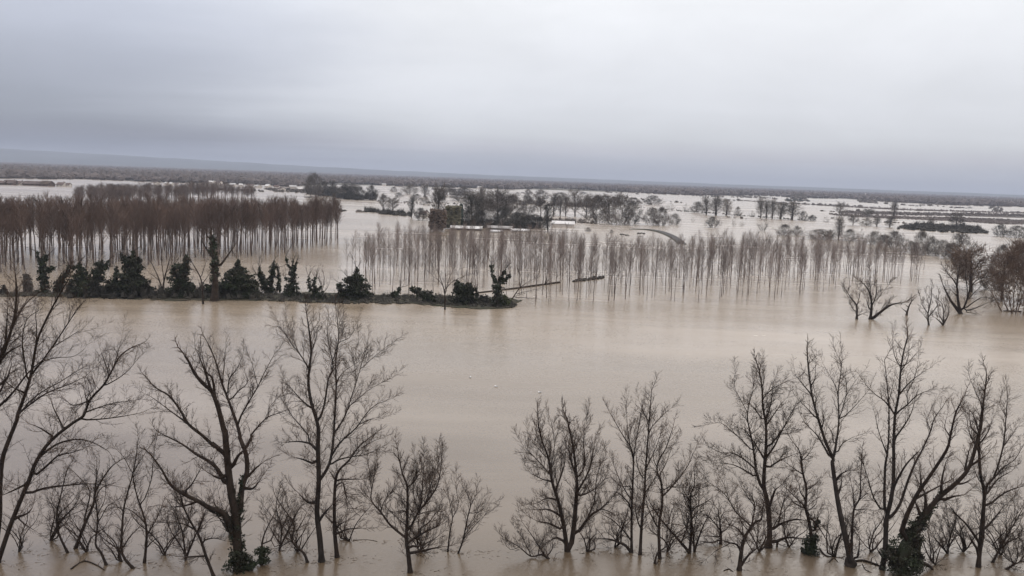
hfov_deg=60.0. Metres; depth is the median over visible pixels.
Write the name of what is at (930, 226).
hedge
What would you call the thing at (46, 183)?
barn
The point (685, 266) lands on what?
plantation poplar
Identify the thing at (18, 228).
plantation poplar
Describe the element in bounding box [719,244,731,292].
plantation poplar
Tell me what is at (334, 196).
winter tree
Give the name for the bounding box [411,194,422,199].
winter bush
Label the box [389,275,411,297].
ivy stump
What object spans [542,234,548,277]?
plantation poplar
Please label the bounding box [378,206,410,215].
hedge
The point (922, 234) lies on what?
winter bush
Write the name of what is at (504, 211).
winter bush
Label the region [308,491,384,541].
willow bush
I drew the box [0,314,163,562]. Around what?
alder tree
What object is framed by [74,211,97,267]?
plantation poplar
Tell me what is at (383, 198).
winter tree
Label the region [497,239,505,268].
plantation poplar
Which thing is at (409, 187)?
winter tree
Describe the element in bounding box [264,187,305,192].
copse
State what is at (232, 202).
plantation poplar
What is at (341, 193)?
winter tree
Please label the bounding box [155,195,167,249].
plantation poplar
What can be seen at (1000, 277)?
thicket
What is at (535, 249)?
plantation poplar
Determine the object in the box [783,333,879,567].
ash tree
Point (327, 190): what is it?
winter tree
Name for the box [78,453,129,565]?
willow sapling
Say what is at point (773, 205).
winter tree
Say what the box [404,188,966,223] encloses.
hedgerows
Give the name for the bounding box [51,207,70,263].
plantation poplar
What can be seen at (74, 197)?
plantation poplar
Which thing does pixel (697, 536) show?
willow bush
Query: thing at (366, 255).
plantation poplar
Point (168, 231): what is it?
plantation poplar
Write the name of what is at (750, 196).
copse
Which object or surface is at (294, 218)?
plantation poplar
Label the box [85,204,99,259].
plantation poplar
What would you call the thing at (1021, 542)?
willow bush
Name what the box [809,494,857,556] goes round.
willow bush
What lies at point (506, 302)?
grass mound
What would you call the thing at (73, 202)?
plantation poplar
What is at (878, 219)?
winter tree
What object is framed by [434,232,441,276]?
plantation poplar
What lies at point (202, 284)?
bare tree
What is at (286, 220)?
plantation poplar
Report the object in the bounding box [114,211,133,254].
plantation poplar
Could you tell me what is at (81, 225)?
plantation poplar
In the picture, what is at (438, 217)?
tall hedge
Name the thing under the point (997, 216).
field bank
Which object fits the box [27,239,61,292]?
ivy stump
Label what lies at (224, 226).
plantation poplar
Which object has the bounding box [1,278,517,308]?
bank scrub
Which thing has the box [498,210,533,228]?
winter bush
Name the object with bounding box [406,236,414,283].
plantation poplar
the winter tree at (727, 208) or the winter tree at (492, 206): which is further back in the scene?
the winter tree at (727, 208)
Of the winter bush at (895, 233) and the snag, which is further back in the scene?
the winter bush at (895, 233)
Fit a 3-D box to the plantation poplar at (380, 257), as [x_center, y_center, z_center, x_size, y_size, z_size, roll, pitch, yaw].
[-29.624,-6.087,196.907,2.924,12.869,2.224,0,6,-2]
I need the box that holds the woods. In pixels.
[0,162,1023,206]
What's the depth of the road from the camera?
420.25 m
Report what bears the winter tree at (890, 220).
on the water
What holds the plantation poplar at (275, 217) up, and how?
on the water
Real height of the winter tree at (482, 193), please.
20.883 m
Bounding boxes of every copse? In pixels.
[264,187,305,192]
[307,189,377,199]
[319,183,356,192]
[432,186,470,192]
[513,199,609,206]
[736,194,776,198]
[785,198,809,201]
[790,191,807,198]
[857,197,876,202]
[990,206,1002,211]
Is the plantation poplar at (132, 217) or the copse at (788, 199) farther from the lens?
the copse at (788, 199)
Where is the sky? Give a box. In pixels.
[0,0,1023,194]
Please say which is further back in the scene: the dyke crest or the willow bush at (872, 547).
the dyke crest
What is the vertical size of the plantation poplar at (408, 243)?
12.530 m
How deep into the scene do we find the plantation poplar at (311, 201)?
295.54 m
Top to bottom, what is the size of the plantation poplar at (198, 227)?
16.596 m
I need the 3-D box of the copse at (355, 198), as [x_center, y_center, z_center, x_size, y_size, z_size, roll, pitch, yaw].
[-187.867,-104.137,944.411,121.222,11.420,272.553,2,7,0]
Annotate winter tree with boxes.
[302,176,319,190]
[303,172,328,196]
[314,181,333,193]
[327,180,337,194]
[331,192,336,207]
[333,184,355,198]
[343,182,359,191]
[347,185,369,199]
[365,184,380,199]
[379,193,388,208]
[385,197,401,210]
[400,183,419,193]
[407,195,416,217]
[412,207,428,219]
[417,183,431,195]
[428,189,448,201]
[430,181,447,209]
[443,184,456,194]
[449,192,470,200]
[452,186,474,196]
[456,190,483,219]
[468,188,495,212]
[470,197,514,223]
[486,184,515,219]
[499,191,521,215]
[508,194,523,212]
[519,195,536,214]
[523,188,536,200]
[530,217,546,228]
[533,195,548,215]
[541,202,555,230]
[548,193,559,213]
[556,194,563,214]
[562,195,570,215]
[565,188,583,215]
[570,193,616,222]
[581,193,592,214]
[583,193,602,209]
[591,192,639,224]
[600,192,622,209]
[620,201,642,223]
[628,198,646,203]
[641,194,664,204]
[688,201,705,212]
[699,194,712,213]
[708,194,725,214]
[721,197,732,214]
[754,197,765,217]
[761,197,770,217]
[769,198,777,217]
[774,202,787,218]
[782,200,803,219]
[796,211,809,219]
[824,229,838,238]
[832,216,844,236]
[833,201,847,215]
[847,214,859,224]
[859,208,875,215]
[872,215,881,225]
[884,216,897,226]
[889,199,899,215]
[946,212,966,225]
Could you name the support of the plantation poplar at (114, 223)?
in the water
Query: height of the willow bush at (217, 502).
5.196 m
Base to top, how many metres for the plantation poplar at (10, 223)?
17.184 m
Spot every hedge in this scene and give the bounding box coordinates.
[364,206,379,212]
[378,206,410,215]
[428,208,447,230]
[445,205,461,228]
[463,219,539,228]
[522,215,596,223]
[639,206,807,220]
[897,220,988,232]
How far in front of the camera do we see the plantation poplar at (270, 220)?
262.81 m
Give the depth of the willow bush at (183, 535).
56.32 m
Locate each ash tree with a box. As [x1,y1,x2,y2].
[129,325,302,574]
[691,347,824,548]
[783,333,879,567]
[854,316,953,570]
[939,355,1023,567]
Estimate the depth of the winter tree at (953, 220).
642.94 m
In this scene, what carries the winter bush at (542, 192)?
on the water
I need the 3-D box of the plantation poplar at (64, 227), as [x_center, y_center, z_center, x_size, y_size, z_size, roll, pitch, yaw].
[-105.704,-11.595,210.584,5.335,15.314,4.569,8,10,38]
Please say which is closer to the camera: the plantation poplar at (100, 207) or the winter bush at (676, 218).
the plantation poplar at (100, 207)
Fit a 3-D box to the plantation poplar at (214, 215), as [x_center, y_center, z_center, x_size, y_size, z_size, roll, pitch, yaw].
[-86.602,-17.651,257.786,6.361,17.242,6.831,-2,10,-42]
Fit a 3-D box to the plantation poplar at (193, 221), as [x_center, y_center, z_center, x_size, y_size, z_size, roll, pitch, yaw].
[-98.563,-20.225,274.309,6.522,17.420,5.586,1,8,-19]
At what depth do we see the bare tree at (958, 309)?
184.45 m
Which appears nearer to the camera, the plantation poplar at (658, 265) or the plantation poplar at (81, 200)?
the plantation poplar at (658, 265)
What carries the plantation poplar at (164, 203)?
in the water
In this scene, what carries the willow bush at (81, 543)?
on the water
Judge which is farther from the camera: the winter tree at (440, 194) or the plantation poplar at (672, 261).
the winter tree at (440, 194)
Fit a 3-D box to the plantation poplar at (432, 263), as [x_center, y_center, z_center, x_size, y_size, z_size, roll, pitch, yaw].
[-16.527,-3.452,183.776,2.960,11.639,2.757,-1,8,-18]
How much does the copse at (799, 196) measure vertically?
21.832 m
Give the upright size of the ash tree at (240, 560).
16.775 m
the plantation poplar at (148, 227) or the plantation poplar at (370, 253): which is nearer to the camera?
the plantation poplar at (370, 253)
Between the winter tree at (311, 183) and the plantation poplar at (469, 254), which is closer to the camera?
the plantation poplar at (469, 254)
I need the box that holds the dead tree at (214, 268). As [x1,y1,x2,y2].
[198,223,237,300]
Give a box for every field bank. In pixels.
[842,213,947,215]
[846,214,1023,224]
[971,215,1023,217]
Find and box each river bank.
[0,291,142,299]
[149,292,521,308]
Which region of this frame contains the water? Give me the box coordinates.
[0,178,1023,575]
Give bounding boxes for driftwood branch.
[70,553,104,569]
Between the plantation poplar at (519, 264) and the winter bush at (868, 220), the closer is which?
the plantation poplar at (519, 264)
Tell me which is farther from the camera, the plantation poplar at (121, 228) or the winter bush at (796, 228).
the winter bush at (796, 228)
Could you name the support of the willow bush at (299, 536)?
on the water
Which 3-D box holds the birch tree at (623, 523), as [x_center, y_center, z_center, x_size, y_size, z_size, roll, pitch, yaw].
[7.191,12.432,60.129,5.212,13.021,3.932,2,7,0]
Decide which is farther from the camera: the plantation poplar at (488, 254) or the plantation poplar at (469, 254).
the plantation poplar at (488, 254)
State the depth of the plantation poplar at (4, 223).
218.08 m
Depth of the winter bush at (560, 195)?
1009.58 m
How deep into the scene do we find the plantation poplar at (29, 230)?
238.31 m
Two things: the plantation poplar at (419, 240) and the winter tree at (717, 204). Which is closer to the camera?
the plantation poplar at (419, 240)
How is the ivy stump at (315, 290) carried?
on the river bank at (314, 301)
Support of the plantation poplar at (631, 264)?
in the water
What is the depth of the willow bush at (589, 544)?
59.82 m
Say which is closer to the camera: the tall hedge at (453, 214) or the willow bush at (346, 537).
the willow bush at (346, 537)
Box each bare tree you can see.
[141,245,182,287]
[181,245,209,303]
[315,264,332,295]
[425,259,467,309]
[512,267,535,298]
[841,277,871,318]
[853,263,916,319]
[937,241,1003,291]
[938,252,1003,314]
[941,244,976,285]
[982,245,1022,298]
[1004,237,1023,288]
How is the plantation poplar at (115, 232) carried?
in the water
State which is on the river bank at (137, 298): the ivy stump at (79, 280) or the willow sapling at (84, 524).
the ivy stump at (79, 280)
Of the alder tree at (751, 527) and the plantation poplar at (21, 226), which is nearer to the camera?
the alder tree at (751, 527)
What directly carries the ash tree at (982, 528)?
in the water
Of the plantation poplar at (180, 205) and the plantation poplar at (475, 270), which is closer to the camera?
the plantation poplar at (475, 270)
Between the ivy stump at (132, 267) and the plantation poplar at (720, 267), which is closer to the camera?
the ivy stump at (132, 267)
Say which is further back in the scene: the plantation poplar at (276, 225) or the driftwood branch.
the plantation poplar at (276, 225)
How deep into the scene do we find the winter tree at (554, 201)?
634.01 m
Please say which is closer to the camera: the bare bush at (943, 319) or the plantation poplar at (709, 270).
the bare bush at (943, 319)
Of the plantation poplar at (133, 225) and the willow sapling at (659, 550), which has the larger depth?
the plantation poplar at (133, 225)
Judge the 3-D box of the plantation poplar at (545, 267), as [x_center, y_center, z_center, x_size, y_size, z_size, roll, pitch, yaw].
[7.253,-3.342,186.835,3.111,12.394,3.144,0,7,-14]
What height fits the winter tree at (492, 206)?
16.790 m
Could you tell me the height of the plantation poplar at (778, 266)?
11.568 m
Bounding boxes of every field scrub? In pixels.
[744,200,1023,212]
[829,213,1023,224]
[840,210,1023,216]
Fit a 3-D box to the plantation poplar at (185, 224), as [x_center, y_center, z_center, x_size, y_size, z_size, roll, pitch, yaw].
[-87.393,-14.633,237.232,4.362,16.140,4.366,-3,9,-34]
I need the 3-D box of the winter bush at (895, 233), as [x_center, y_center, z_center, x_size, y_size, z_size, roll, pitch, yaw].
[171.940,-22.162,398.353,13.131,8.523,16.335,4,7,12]
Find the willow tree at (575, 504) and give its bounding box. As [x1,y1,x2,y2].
[511,396,639,551]
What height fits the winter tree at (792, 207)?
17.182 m
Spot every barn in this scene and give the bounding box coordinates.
[22,181,40,185]
[39,181,54,185]
[450,225,482,230]
[488,225,512,229]
[551,220,574,226]
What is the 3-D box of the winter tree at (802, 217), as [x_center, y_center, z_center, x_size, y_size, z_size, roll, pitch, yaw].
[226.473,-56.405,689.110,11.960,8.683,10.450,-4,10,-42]
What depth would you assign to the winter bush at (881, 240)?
407.04 m
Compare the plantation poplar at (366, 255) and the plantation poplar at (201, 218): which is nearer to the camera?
the plantation poplar at (366, 255)
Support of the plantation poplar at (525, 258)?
in the water
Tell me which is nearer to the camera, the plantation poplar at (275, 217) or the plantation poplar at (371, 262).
the plantation poplar at (371, 262)
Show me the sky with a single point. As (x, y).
(897, 95)
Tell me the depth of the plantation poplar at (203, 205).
243.30 m
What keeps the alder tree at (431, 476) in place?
in the water
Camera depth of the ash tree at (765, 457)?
61.87 m
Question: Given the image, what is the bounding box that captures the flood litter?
[0,533,1017,575]
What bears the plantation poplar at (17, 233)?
in the water
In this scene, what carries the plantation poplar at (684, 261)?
in the water
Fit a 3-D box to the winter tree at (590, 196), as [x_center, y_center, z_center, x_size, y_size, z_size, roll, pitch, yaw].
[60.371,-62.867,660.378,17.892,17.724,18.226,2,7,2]
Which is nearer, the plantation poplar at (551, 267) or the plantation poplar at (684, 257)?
the plantation poplar at (551, 267)
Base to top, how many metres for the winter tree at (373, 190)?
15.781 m
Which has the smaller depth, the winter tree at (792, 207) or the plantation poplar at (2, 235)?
the plantation poplar at (2, 235)
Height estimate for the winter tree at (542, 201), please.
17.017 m
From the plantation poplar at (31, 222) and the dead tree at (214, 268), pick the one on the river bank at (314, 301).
the dead tree at (214, 268)
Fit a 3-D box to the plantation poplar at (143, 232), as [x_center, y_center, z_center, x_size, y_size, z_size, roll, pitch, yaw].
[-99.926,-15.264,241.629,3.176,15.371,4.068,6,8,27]
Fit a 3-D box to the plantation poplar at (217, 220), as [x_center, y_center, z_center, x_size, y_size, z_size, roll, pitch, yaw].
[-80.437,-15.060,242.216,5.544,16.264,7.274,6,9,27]
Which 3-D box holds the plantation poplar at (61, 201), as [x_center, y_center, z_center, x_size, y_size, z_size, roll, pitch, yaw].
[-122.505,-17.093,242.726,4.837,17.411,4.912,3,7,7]
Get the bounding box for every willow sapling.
[34,446,94,552]
[62,446,134,548]
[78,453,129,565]
[83,419,161,568]
[106,412,175,562]
[130,461,244,575]
[254,476,329,562]
[439,462,466,551]
[449,468,504,553]
[649,502,687,564]
[982,477,1023,562]
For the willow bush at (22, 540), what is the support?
on the water
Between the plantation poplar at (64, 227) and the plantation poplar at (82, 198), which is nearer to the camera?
the plantation poplar at (64, 227)
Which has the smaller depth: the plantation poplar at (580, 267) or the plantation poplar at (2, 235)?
the plantation poplar at (580, 267)
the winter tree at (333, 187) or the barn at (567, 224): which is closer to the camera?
the barn at (567, 224)
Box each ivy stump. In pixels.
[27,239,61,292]
[51,253,69,291]
[53,250,94,297]
[86,253,115,290]
[103,264,118,292]
[109,237,155,296]
[164,239,195,298]
[203,246,263,299]
[251,252,268,292]
[266,255,285,292]
[279,244,301,296]
[306,263,326,298]
[330,275,346,299]
[339,255,372,300]
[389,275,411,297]
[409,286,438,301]
[448,266,480,304]
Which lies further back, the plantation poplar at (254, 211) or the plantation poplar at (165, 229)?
the plantation poplar at (254, 211)
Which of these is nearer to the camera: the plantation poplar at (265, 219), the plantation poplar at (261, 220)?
the plantation poplar at (265, 219)
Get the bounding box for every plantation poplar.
[0,199,15,261]
[0,203,15,263]
[0,204,11,266]
[0,213,10,272]
[2,210,19,270]
[3,198,19,258]
[5,202,21,267]
[6,196,29,241]
[9,198,30,262]
[9,198,31,269]
[11,199,27,264]
[22,195,39,258]
[23,202,34,252]
[26,194,38,255]
[30,207,47,255]
[32,193,46,246]
[32,207,48,255]
[36,195,54,251]
[38,199,53,254]
[38,205,59,266]
[40,190,53,245]
[42,200,58,262]
[51,206,66,269]
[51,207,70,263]
[53,202,65,248]
[57,195,69,247]
[59,202,72,257]
[60,209,77,264]
[62,205,77,262]
[63,204,84,261]
[65,214,80,269]
[66,194,74,204]
[66,199,78,252]
[68,213,90,263]
[71,193,80,250]
[72,204,85,260]
[73,194,84,246]
[74,198,89,261]
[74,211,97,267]
[84,198,99,265]
[84,201,95,257]
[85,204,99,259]
[86,198,100,261]
[91,208,109,259]
[93,197,106,254]
[94,197,107,243]
[96,204,103,260]
[97,199,123,266]
[100,198,119,259]
[105,199,121,263]
[105,204,121,261]
[107,205,122,260]
[112,197,124,258]
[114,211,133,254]
[117,206,128,253]
[119,194,130,252]
[119,206,132,256]
[121,201,130,254]
[122,203,144,255]
[127,199,140,250]
[129,195,144,247]
[132,205,141,257]
[135,210,146,252]
[139,207,154,264]
[140,197,159,262]
[140,200,146,254]
[140,207,145,256]
[142,207,156,241]
[143,201,160,260]
[145,204,158,255]
[147,205,168,264]
[149,196,160,254]
[151,194,164,251]
[153,199,166,260]
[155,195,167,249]
[159,200,171,258]
[162,204,171,254]
[163,201,172,252]
[163,206,176,262]
[165,201,178,255]
[167,201,180,251]
[167,207,183,260]
[172,192,186,244]
[175,208,189,256]
[178,196,187,248]
[181,206,191,255]
[182,204,192,253]
[184,199,197,247]
[185,196,202,256]
[186,203,192,254]
[190,200,208,253]
[192,201,202,251]
[197,204,209,232]
[197,208,209,260]
[199,202,207,257]
[199,202,216,256]
[201,198,220,250]
[208,195,223,249]
[208,199,223,233]
[210,205,225,258]
[215,199,225,254]
[217,209,231,258]
[222,198,233,248]
[225,196,240,245]
[225,197,234,247]
[226,203,240,253]
[233,198,249,250]
[233,202,249,254]
[241,208,254,256]
[244,198,260,255]
[245,206,254,253]
[250,200,259,251]
[251,204,259,251]
[256,198,264,248]
[257,202,267,249]
[259,203,273,247]
[264,202,275,253]
[266,197,276,239]
[270,199,280,249]
[271,201,288,252]
[273,197,278,245]
[277,197,291,246]
[278,202,289,244]
[285,200,300,249]
[286,202,302,250]
[309,198,315,240]
[322,197,333,244]
[362,236,369,281]
[366,237,375,270]
[366,243,376,290]
[369,243,380,271]
[370,232,376,283]
[376,235,382,286]
[380,233,386,276]
[389,238,399,291]
[399,248,405,277]
[403,229,412,275]
[403,246,415,294]
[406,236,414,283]
[415,234,422,280]
[421,247,428,285]
[422,235,428,261]
[425,247,436,294]
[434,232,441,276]
[435,235,443,282]
[450,243,457,272]
[464,237,470,281]
[466,237,476,281]
[467,238,478,286]
[468,241,481,282]
[471,241,484,287]
[477,233,483,277]
[480,241,488,276]
[485,231,490,275]
[490,239,496,289]
[494,234,502,265]
[496,240,504,275]
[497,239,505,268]
[516,250,522,281]
[519,251,526,293]
[520,236,529,289]
[528,235,539,271]
[528,244,534,276]
[532,254,540,302]
[540,245,546,294]
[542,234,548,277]
[542,244,551,297]
[545,254,553,281]
[558,234,565,270]
[563,248,573,298]
[565,239,576,286]
[573,243,579,290]
[576,256,583,302]
[577,251,583,288]
[578,238,587,272]
[581,241,585,270]
[588,244,598,288]
[589,257,602,301]
[604,254,618,300]
[608,253,614,277]
[612,253,623,299]
[622,250,633,298]
[626,240,632,281]
[626,245,636,290]
[628,244,636,294]
[644,247,650,293]
[652,250,661,287]
[653,238,659,282]
[663,239,670,283]
[665,240,676,289]
[667,246,678,296]
[672,258,680,300]
[678,243,688,292]
[680,244,687,278]
[682,250,689,289]
[695,257,703,301]
[705,255,714,295]
[717,250,725,298]
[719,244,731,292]
[720,246,727,295]
[745,246,756,294]
[774,252,781,298]
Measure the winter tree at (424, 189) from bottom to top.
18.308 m
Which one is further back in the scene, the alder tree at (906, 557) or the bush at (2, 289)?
the bush at (2, 289)
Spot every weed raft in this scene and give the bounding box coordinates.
[572,278,585,281]
[587,275,603,280]
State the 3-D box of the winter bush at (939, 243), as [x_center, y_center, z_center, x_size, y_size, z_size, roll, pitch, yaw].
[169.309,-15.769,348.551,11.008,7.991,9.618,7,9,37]
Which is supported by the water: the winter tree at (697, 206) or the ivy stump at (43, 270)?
the winter tree at (697, 206)
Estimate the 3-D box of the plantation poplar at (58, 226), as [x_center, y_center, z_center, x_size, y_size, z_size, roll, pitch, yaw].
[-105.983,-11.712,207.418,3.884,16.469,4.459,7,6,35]
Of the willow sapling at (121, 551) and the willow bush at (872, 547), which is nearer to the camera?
the willow sapling at (121, 551)
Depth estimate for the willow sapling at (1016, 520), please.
60.42 m
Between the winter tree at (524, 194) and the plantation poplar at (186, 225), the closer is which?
the plantation poplar at (186, 225)
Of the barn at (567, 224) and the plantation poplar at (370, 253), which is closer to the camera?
the plantation poplar at (370, 253)
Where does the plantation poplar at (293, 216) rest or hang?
on the water
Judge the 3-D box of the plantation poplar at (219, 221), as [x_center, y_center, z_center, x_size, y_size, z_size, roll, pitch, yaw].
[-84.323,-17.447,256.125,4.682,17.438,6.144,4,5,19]
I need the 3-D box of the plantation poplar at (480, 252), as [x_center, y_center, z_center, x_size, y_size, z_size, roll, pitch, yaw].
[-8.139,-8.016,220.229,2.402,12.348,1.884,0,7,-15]
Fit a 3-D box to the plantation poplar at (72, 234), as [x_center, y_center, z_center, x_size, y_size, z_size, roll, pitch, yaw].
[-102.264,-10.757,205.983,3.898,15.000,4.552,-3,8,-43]
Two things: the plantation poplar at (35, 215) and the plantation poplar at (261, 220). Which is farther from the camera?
the plantation poplar at (261, 220)
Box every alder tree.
[0,248,61,466]
[0,255,116,532]
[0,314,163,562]
[320,425,387,557]
[354,432,462,573]
[625,412,707,558]
[638,451,730,555]
[695,454,776,570]
[773,428,841,556]
[839,442,889,558]
[880,375,998,575]
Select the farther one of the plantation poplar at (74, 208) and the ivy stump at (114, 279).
the plantation poplar at (74, 208)
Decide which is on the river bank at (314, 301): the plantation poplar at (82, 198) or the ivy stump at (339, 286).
the ivy stump at (339, 286)
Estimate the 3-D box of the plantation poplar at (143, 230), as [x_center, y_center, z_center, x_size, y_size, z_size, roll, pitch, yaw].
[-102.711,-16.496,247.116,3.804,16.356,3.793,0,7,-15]
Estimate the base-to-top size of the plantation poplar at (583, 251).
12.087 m
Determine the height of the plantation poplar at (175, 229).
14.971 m
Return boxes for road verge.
[632,229,676,242]
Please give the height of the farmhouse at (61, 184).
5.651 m
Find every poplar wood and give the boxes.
[3,192,343,256]
[71,180,256,204]
[343,219,928,302]
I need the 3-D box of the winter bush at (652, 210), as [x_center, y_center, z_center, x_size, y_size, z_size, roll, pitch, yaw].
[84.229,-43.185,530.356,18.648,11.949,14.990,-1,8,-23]
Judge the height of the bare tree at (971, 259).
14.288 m
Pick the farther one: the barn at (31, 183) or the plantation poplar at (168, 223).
the barn at (31, 183)
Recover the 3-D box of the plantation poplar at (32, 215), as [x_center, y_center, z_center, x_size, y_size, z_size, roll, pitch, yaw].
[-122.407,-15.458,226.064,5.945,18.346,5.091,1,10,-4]
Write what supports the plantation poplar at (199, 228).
on the water
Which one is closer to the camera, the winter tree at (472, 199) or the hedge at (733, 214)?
the winter tree at (472, 199)
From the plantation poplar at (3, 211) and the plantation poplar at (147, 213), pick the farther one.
the plantation poplar at (147, 213)
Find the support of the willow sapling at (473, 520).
on the water
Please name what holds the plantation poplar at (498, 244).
in the water
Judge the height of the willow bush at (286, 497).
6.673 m
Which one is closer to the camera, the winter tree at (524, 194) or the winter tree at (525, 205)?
the winter tree at (525, 205)
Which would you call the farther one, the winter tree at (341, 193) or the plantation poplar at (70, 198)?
the winter tree at (341, 193)
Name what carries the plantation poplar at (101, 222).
in the water
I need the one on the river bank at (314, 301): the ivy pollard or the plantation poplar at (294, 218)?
the ivy pollard
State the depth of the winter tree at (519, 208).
636.95 m
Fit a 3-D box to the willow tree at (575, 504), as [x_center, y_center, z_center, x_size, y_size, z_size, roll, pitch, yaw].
[4.249,12.788,58.678,9.081,12.476,4.536,2,7,0]
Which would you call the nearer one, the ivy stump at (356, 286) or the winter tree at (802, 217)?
the ivy stump at (356, 286)
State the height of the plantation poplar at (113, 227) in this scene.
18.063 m
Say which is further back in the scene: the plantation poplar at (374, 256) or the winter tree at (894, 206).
the winter tree at (894, 206)
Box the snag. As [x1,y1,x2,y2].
[900,297,915,314]
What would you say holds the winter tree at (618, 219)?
on the water
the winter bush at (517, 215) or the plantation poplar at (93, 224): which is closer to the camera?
the plantation poplar at (93, 224)
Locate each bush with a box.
[0,284,6,292]
[0,492,41,551]
[22,271,32,291]
[44,478,97,540]
[47,499,113,551]
[90,497,140,561]
[122,490,200,557]
[156,470,213,559]
[183,473,257,532]
[247,491,322,551]
[252,503,294,565]
[258,472,306,550]
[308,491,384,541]
[374,492,439,550]
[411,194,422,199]
[461,207,480,225]
[464,209,495,224]
[478,294,489,302]
[490,206,516,223]
[493,503,559,560]
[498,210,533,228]
[500,211,540,224]
[523,214,545,224]
[532,190,550,199]
[543,192,576,200]
[578,501,602,553]
[599,491,640,550]
[638,206,663,224]
[643,495,695,552]
[649,206,670,225]
[667,213,681,224]
[667,464,716,551]
[683,493,741,544]
[704,216,719,227]
[731,490,798,552]
[733,207,743,215]
[755,219,767,230]
[769,482,814,547]
[773,223,800,234]
[792,225,805,234]
[799,229,832,239]
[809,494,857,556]
[825,493,904,553]
[840,229,857,239]
[856,217,874,225]
[860,231,884,243]
[872,235,891,245]
[882,230,906,247]
[904,240,915,252]
[907,230,937,253]
[907,505,952,564]
[917,280,943,324]
[922,235,947,255]
[926,497,970,553]
[928,239,949,256]
[931,288,951,324]
[936,242,956,258]
[938,230,984,258]
[938,499,991,551]
[965,492,1023,555]
[991,224,1007,235]
[991,243,1009,262]
[994,521,1023,571]
[999,225,1023,237]
[1006,239,1023,262]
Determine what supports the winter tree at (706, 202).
on the water
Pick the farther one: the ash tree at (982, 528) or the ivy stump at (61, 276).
the ivy stump at (61, 276)
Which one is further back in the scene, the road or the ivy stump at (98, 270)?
the road
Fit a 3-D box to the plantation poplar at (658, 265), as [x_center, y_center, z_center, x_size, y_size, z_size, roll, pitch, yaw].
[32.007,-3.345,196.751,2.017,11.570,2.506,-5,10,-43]
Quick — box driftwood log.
[855,556,879,565]
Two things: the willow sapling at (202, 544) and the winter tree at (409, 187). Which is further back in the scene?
the winter tree at (409, 187)
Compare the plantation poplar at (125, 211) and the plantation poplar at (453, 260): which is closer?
the plantation poplar at (453, 260)
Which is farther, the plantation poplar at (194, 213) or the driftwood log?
the plantation poplar at (194, 213)
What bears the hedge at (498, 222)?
on the water
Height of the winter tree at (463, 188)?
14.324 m
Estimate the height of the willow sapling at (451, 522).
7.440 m
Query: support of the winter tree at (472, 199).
on the water
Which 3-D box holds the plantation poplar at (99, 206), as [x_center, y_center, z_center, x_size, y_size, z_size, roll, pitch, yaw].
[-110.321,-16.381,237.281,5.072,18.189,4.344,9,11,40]
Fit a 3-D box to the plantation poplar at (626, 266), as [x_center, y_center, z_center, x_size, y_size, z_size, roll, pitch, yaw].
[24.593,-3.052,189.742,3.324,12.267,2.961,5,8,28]
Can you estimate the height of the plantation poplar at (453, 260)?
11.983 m
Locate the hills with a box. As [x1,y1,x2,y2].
[0,148,1023,197]
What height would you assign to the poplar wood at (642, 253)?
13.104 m
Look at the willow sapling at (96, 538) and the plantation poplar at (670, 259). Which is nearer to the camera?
the willow sapling at (96, 538)
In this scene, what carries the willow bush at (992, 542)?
on the water
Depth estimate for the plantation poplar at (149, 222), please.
237.27 m
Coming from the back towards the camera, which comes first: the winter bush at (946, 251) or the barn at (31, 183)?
the barn at (31, 183)
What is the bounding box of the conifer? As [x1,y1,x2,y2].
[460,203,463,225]
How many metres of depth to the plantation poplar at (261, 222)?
273.98 m
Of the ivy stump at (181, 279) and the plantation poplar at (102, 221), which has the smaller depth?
the ivy stump at (181, 279)
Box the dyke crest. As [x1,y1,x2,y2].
[477,277,559,292]
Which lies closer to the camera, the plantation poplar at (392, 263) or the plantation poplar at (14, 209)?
the plantation poplar at (392, 263)
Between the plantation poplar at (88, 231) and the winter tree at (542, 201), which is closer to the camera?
the plantation poplar at (88, 231)
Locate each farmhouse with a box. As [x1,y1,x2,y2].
[5,179,17,184]
[56,182,65,186]
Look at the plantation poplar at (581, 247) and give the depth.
207.31 m
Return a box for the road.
[649,229,685,243]
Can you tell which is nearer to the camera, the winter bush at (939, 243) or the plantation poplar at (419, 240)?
the plantation poplar at (419, 240)
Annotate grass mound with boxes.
[494,293,511,305]
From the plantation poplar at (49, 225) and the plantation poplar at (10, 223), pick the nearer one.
the plantation poplar at (49, 225)
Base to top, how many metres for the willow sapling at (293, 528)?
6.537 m
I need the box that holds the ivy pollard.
[485,251,510,306]
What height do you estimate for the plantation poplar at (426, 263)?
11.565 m
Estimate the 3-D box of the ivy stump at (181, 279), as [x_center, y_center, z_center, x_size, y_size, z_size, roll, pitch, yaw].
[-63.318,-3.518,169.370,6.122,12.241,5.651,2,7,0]
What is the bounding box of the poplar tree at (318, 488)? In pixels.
[265,290,408,562]
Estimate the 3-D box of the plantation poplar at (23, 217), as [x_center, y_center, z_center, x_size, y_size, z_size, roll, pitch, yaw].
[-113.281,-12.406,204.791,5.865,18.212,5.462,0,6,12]
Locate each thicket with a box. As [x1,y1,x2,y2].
[975,267,996,290]
[976,236,1023,313]
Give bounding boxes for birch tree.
[579,384,653,552]
[625,372,681,554]
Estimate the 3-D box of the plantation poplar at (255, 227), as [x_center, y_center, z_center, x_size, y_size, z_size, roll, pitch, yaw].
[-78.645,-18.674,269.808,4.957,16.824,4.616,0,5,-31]
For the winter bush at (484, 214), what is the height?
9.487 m

